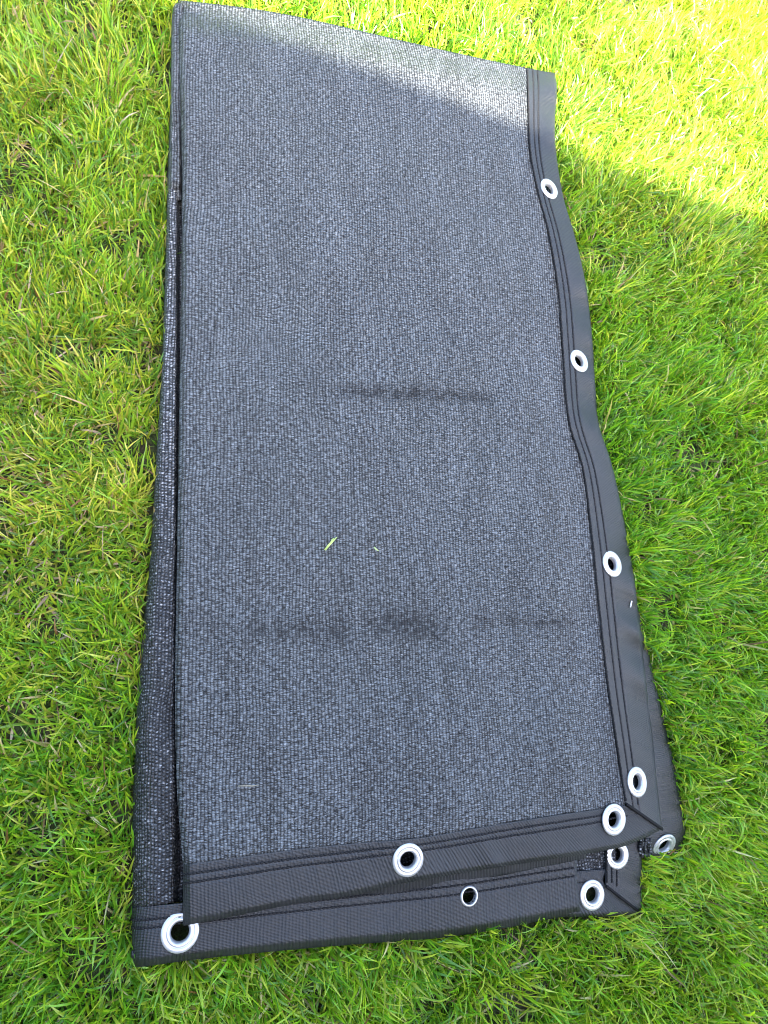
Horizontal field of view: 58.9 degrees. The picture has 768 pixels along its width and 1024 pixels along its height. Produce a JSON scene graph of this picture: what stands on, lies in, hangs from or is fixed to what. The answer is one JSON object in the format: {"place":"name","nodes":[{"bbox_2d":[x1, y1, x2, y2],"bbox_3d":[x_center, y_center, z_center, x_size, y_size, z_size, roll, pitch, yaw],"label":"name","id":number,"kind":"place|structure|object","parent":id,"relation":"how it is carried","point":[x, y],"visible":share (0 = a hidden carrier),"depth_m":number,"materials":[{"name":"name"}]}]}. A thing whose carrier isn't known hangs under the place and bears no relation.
{"place":"outdoors","nodes":[
{"label":"outdoors","id":0,"kind":"place"},
{"bbox_2d":[0,0,767,1023],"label":"ground","id":1,"kind":"structure","parent":0,"point":[180,932],"depth_m":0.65,"materials":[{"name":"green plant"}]},
{"bbox_2d":[131,0,685,966],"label":"shade net","id":2,"kind":"object","parent":1,"relation":"on","point":[377,332],"visible":1,"depth_m":0.66,"materials":[{"name":"black fabric"}]},
{"bbox_2d":[324,537,336,549],"bbox_3d":[-0.050,0.029,0.633,0.013,0.002,0.013,0,78,-16],"label":"grass clipping","id":3,"kind":"object","parent":2,"relation":"on","point":[330,543],"depth_m":0.63,"materials":[{"name":"green plant"}]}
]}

